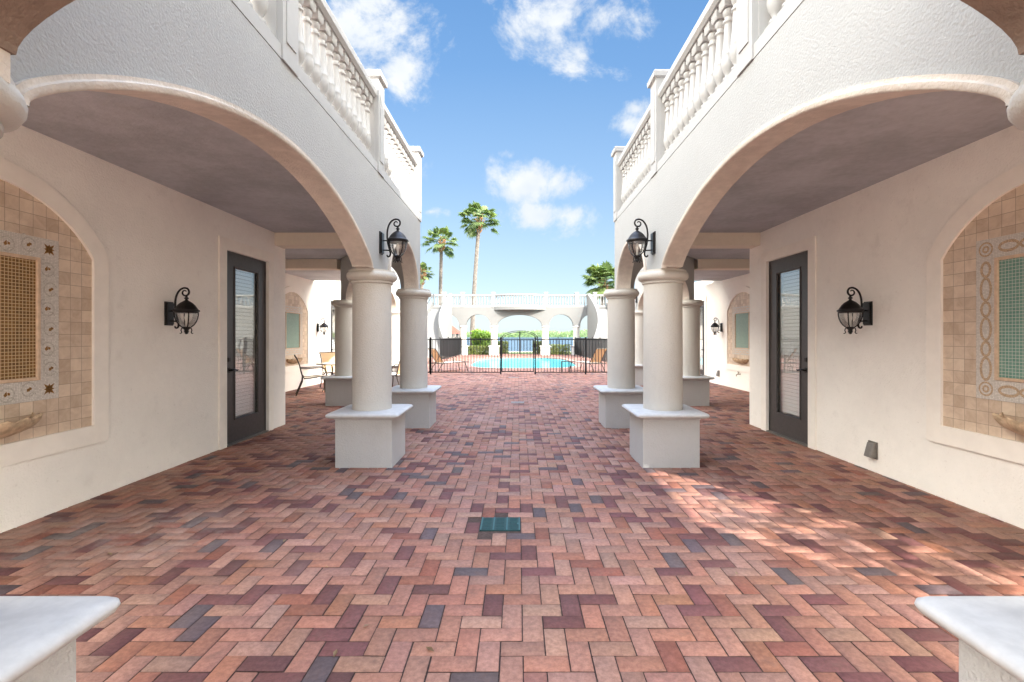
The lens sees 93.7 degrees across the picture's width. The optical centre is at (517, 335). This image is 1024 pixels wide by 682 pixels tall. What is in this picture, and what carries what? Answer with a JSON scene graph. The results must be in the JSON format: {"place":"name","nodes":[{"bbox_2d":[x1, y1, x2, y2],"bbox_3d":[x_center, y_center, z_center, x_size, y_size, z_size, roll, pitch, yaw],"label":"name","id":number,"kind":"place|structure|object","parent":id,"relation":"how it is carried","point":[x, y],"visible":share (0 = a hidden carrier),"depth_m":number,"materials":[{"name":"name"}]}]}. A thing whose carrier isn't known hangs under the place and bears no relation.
{"place":"outdoors","nodes":[
{"label":"outdoors","id":0,"kind":"place"},
{"bbox_2d":[302,0,708,333],"label":"sky","id":1,"kind":"structure","parent":0,"point":[519,109],"materials":[{"name":"blue"}]},
{"bbox_2d":[0,354,1023,681],"bbox_3d":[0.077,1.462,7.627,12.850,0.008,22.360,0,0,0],"label":"courtyard paving","id":2,"kind":"structure","parent":0,"point":[810,477],"depth_m":3.16,"materials":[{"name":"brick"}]},
{"bbox_2d":[0,0,441,681],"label":"villa wing","id":3,"kind":"structure","parent":2,"relation":"on","point":[154,154],"depth_m":4.36,"materials":[{"name":"white paint"}]},
{"bbox_2d":[164,287,199,333],"bbox_3d":[-3.657,-0.273,5.250,0.326,0.517,0.252,0,0,0],"label":"wall lantern","id":4,"kind":"object","parent":3,"relation":"attached to","point":[172,311],"depth_m":5.24,"materials":[{"name":"brown metal"}]},
{"bbox_2d":[218,236,273,449],"bbox_3d":[-3.951,0.103,6.805,0.359,2.755,1.350,0,0,0],"label":"door","id":5,"kind":"structure","parent":3,"relation":"in","point":[236,422],"depth_m":6.84,"materials":[{"name":"paint"}]},
{"bbox_2d":[317,318,328,334],"bbox_3d":[-5.857,-0.273,14.450,0.326,0.517,0.252,0,0,0],"label":"wall lantern","id":6,"kind":"object","parent":3,"relation":"attached to","point":[325,325],"depth_m":14.44,"materials":[{"name":"brown metal"}]},
{"bbox_2d":[231,0,423,270],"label":"balustrade","id":7,"kind":"object","parent":3,"relation":"on","point":[313,49],"visible":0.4,"depth_m":4.47,"materials":[{"name":"white paint"}]},
{"bbox_2d":[328,295,340,375],"bbox_3d":[-6.059,0.103,15.900,0.161,2.755,1.303,0,0,-2],"label":"door","id":8,"kind":"structure","parent":3,"relation":"in","point":[331,343],"depth_m":15.53,"materials":[{"name":"paint"}]},
{"bbox_2d":[379,218,408,262],"bbox_3d":[-1.437,-1.113,5.615,0.326,0.517,0.252,0,0,0],"label":"wall lantern","id":9,"kind":"object","parent":3,"relation":"attached to","point":[397,237],"depth_m":5.60,"materials":[{"name":"brown metal"}]},
{"bbox_2d":[294,354,326,395],"bbox_3d":[-5.145,0.967,11.938,0.751,0.997,0.548,0,0,-25],"label":"patio chair","id":10,"kind":"object","parent":2,"relation":"on","point":[309,377],"visible":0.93,"depth_m":11.83,"materials":[{"name":"brown metal"}]},
{"bbox_2d":[316,362,334,391],"bbox_3d":[-4.800,1.099,12.750,1.032,0.733,1.026,0,0,0],"label":"patio table","id":11,"kind":"object","parent":2,"relation":"on","point":[329,363],"visible":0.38,"depth_m":12.58,"materials":[{"name":"brown"}]},
{"bbox_2d":[319,352,334,386],"bbox_3d":[-5.141,0.967,13.518,0.751,0.997,0.548,0,0,40],"label":"patio chair","id":12,"kind":"object","parent":2,"relation":"on","point":[327,357],"visible":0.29,"depth_m":13.61,"materials":[{"name":"brown fabric"}]},
{"bbox_2d":[392,360,399,386],"bbox_3d":[-3.195,0.967,12.740,0.751,0.997,0.548,0,0,22],"label":"patio chair","id":13,"kind":"object","parent":2,"relation":"on","point":[396,374],"visible":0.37,"depth_m":12.47,"materials":[{"name":"brown fabric"}]},
{"bbox_2d":[427,337,501,373],"bbox_3d":[-3.253,0.772,18.100,5.312,1.415,0.066,0,0,0],"label":"pool fence","id":14,"kind":"object","parent":2,"relation":"on","point":[430,355],"visible":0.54,"depth_m":18.09,"materials":[{"name":"black metal"}]},
{"bbox_2d":[480,517,519,530],"bbox_3d":[-0.132,1.466,3.731,0.306,0.016,0.258,0,0,0],"label":"drain grate","id":15,"kind":"object","parent":2,"relation":"in","point":[500,523],"visible":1,"depth_m":3.71,"materials":[{"name":"teal metal"}]},
{"bbox_2d":[534,337,606,373],"bbox_3d":[3.273,0.772,18.100,5.272,1.415,0.066,0,0,0],"label":"pool fence","id":16,"kind":"object","parent":2,"relation":"on","point":[535,339],"visible":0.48,"depth_m":18.09,"materials":[{"name":"black metal"}]},
{"bbox_2d":[502,339,534,371],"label":"pool gate","id":17,"kind":"structure","parent":16,"relation":"attached to","point":[517,355],"depth_m":18.08,"materials":[{"name":"black metal"}]},
{"bbox_2d":[593,0,1023,681],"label":"villa wing","id":18,"kind":"structure","parent":2,"relation":"on","point":[825,156],"depth_m":4.44,"materials":[{"name":"white paint"}]},
{"bbox_2d":[0,0,1023,82],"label":"entrance arch","id":19,"kind":"structure","parent":18,"relation":"attached to","point":[20,20],"depth_m":1.33,"materials":[{"name":"paint"}]},
{"bbox_2d":[626,218,655,262],"bbox_3d":[1.437,-1.113,5.615,0.326,0.517,0.252,0,0,0],"label":"wall lantern","id":20,"kind":"object","parent":18,"relation":"attached to","point":[636,237],"depth_m":5.60,"materials":[{"name":"brown metal"}]},
{"bbox_2d":[694,295,706,375],"bbox_3d":[6.059,0.103,15.900,0.161,2.755,1.303,0,0,2],"label":"door","id":21,"kind":"structure","parent":18,"relation":"in","point":[703,343],"depth_m":15.39,"materials":[{"name":"paint"}]},
{"bbox_2d":[611,0,803,271],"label":"balustrade","id":22,"kind":"object","parent":18,"relation":"on","point":[721,49],"visible":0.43,"depth_m":4.47,"materials":[{"name":"white paint"}]},
{"bbox_2d":[710,318,721,334],"bbox_3d":[5.857,-0.273,14.150,0.326,0.517,0.252,0,0,0],"label":"wall lantern","id":23,"kind":"object","parent":18,"relation":"attached to","point":[713,325],"depth_m":14.14,"materials":[{"name":"brown metal"}]},
{"bbox_2d":[761,236,816,449],"bbox_3d":[3.951,0.103,6.805,0.359,2.755,1.350,0,0,0],"label":"door","id":24,"kind":"structure","parent":18,"relation":"in","point":[797,424],"depth_m":6.84,"materials":[{"name":"paint"}]},
{"bbox_2d":[837,287,872,333],"bbox_3d":[3.657,-0.273,5.220,0.326,0.517,0.252,0,0,0],"label":"wall lantern","id":25,"kind":"object","parent":18,"relation":"attached to","point":[864,310],"depth_m":5.21,"materials":[{"name":"brown metal"}]},
{"bbox_2d":[864,440,877,459],"bbox_3d":[3.784,1.225,5.150,0.073,0.180,0.130,0,0,0],"label":"outlet cover","id":26,"kind":"object","parent":18,"relation":"attached to","point":[871,449],"visible":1,"depth_m":5.11,"materials":[{"name":"metal"}]},
{"bbox_2d":[428,354,606,372],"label":"pool deck paving","id":27,"kind":"structure","parent":0,"point":[454,367],"depth_m":22.65,"materials":[{"name":"ceramic"}]},
{"bbox_2d":[427,294,451,357],"bbox_3d":[-5.747,-0.825,33.820,2.333,4.630,4.228,0,0,0],"label":"garden stair","id":28,"kind":"object","parent":27,"relation":"on","point":[439,323],"visible":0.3,"depth_m":34.66,"materials":[{"name":"paint"}]},
{"bbox_2d":[428,348,467,370],"bbox_3d":[-2.849,0.987,19.735,1.664,0.959,0.652,0,0,-38],"label":"pool lounger","id":29,"kind":"object","parent":27,"relation":"on","point":[453,361],"visible":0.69,"depth_m":19.47,"materials":[{"name":"brown"}]},
{"bbox_2d":[440,337,461,358],"bbox_3d":[-4.300,0.787,31.503,0.066,1.385,7.866,0,0,2],"label":"pool fence","id":30,"kind":"object","parent":27,"relation":"on","point":[453,348],"visible":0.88,"depth_m":31.32,"materials":[{"name":"black metal"}]},
{"bbox_2d":[468,337,497,347],"bbox_3d":[-2.810,0.802,37.600,3.246,1.355,0.066,0,0,0],"label":"pool fence","id":31,"kind":"object","parent":27,"relation":"on","point":[480,342],"visible":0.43,"depth_m":37.59,"materials":[{"name":"black metal"}]},
{"bbox_2d":[433,306,606,354],"bbox_3d":[0.170,-0.325,36.150,34.000,3.630,1.900,0,0,0],"label":"garden loggia","id":32,"kind":"object","parent":27,"relation":"on","point":[495,316],"visible":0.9,"depth_m":35.95,"materials":[{"name":"paint"}]},
{"bbox_2d":[427,292,606,306],"bbox_3d":[0.170,-2.688,35.731,33.800,1.130,0.988,0,0,0],"label":"balustrade","id":33,"kind":"object","parent":32,"relation":"on","point":[492,295],"visible":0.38,"depth_m":35.96,"materials":[{"name":"stone"}]},
{"bbox_2d":[502,331,537,353],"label":"arched gate","id":34,"kind":"structure","parent":27,"relation":"on","point":[520,342],"depth_m":37.59,"materials":[{"name":"black metal"}]},
{"bbox_2d":[464,357,582,368],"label":"swimming pool","id":35,"kind":"structure","parent":27,"relation":"in","point":[491,363],"depth_m":31.50,"materials":[{"name":"liquid"}]},
{"bbox_2d":[570,348,606,371],"bbox_3d":[2.915,0.987,19.801,0.652,0.959,1.664,0,0,-38],"label":"pool lounger","id":36,"kind":"object","parent":27,"relation":"on","point":[594,358],"visible":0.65,"depth_m":19.35,"materials":[{"name":"brown"}]},
{"bbox_2d":[575,337,606,362],"bbox_3d":[4.500,0.787,28.705,0.066,1.385,13.466,0,0,-2],"label":"pool fence","id":37,"kind":"object","parent":27,"relation":"on","point":[590,347],"visible":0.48,"depth_m":29.42,"materials":[{"name":"black metal"}]},
{"bbox_2d":[587,294,607,338],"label":"wall","id":38,"kind":"structure","parent":27,"relation":"on","point":[597,317],"depth_m":34.96,"materials":[{"name":"paint"}]},
{"bbox_2d":[476,352,570,353],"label":"ground","id":39,"kind":"structure","parent":0,"point":[523,353],"depth_m":39.87,"materials":[{"name":"grey concrete"}]},
{"bbox_2d":[420,262,434,288],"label":"palm tree","id":40,"kind":"object","parent":39,"relation":"on","point":[423,272],"visible":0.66,"depth_m":44.84,"materials":[{"name":"green plant"}]},
{"bbox_2d":[420,226,460,305],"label":"palm tree","id":41,"kind":"object","parent":39,"relation":"on","point":[441,247],"visible":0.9,"depth_m":45.35,"materials":[{"name":"green plant"}]},
{"bbox_2d":[467,345,490,354],"bbox_3d":[-2.951,1.128,36.901,1.998,0.823,0.676,0,0,0],"label":"hedge","id":42,"kind":"object","parent":39,"relation":"on","point":[474,350],"visible":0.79,"depth_m":36.75,"materials":[{"name":"green plant"}]},
{"bbox_2d":[458,201,500,347],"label":"palm tree","id":43,"kind":"object","parent":39,"relation":"on","point":[474,227],"visible":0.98,"depth_m":40.84,"materials":[{"name":"green plant"}]},
{"bbox_2d":[470,328,490,347],"bbox_3d":[-2.954,0.448,39.577,2.015,2.086,1.828,0,0,29],"label":"shrub","id":44,"kind":"object","parent":39,"relation":"on","point":[478,334],"visible":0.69,"depth_m":39.20,"materials":[{"name":"green plant"}]},
{"bbox_2d":[498,341,507,353],"bbox_3d":[-1.349,0.954,39.392,1.339,1.151,1.158,0,0,0],"label":"hedge","id":45,"kind":"object","parent":39,"relation":"on","point":[503,347],"visible":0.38,"depth_m":39.05,"materials":[{"name":"green plant"}]},
{"bbox_2d":[536,341,539,353],"bbox_3d":[1.752,0.959,39.400,1.159,1.117,1.160,0,0,0],"label":"hedge","id":46,"kind":"object","parent":39,"relation":"on","point":[538,347],"visible":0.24,"depth_m":39.06,"materials":[{"name":"green plant"}]},
{"bbox_2d":[549,344,570,354],"bbox_3d":[3.113,1.098,36.907,1.993,0.925,0.673,0,0,0],"label":"hedge","id":47,"kind":"object","parent":39,"relation":"on","point":[560,349],"visible":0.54,"depth_m":36.76,"materials":[{"name":"green plant"}]},
{"bbox_2d":[580,260,614,305],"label":"palm tree","id":48,"kind":"object","parent":39,"relation":"on","point":[600,276],"visible":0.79,"depth_m":40.61,"materials":[{"name":"green plant"}]},
{"bbox_2d":[466,337,584,350],"bbox_3d":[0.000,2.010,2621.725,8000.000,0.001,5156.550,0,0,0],"label":"lake water","id":49,"kind":"structure","parent":0,"point":[530,342],"depth_m":139.03,"materials":[{"name":"blue liquid"}]},
{"bbox_2d":[452,326,459,337],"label":"boathouse","id":50,"kind":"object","parent":49,"relation":"in","point":[455,332],"visible":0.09,"depth_m":71.59,"materials":[{"name":"tile"}]},
{"bbox_2d":[467,332,586,336],"bbox_3d":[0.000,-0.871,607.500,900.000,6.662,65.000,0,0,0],"label":"shore","id":51,"kind":"structure","parent":0,"point":[540,336],"depth_m":578.89,"materials":[{"name":"green plant"}]},
{"bbox_2d":[466,329,586,336],"bbox_3d":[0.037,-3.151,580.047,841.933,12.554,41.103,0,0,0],"label":"treeline","id":52,"kind":"object","parent":51,"relation":"on","point":[558,333],"visible":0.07,"depth_m":566.95,"materials":[{"name":"green plant"}]}
]}

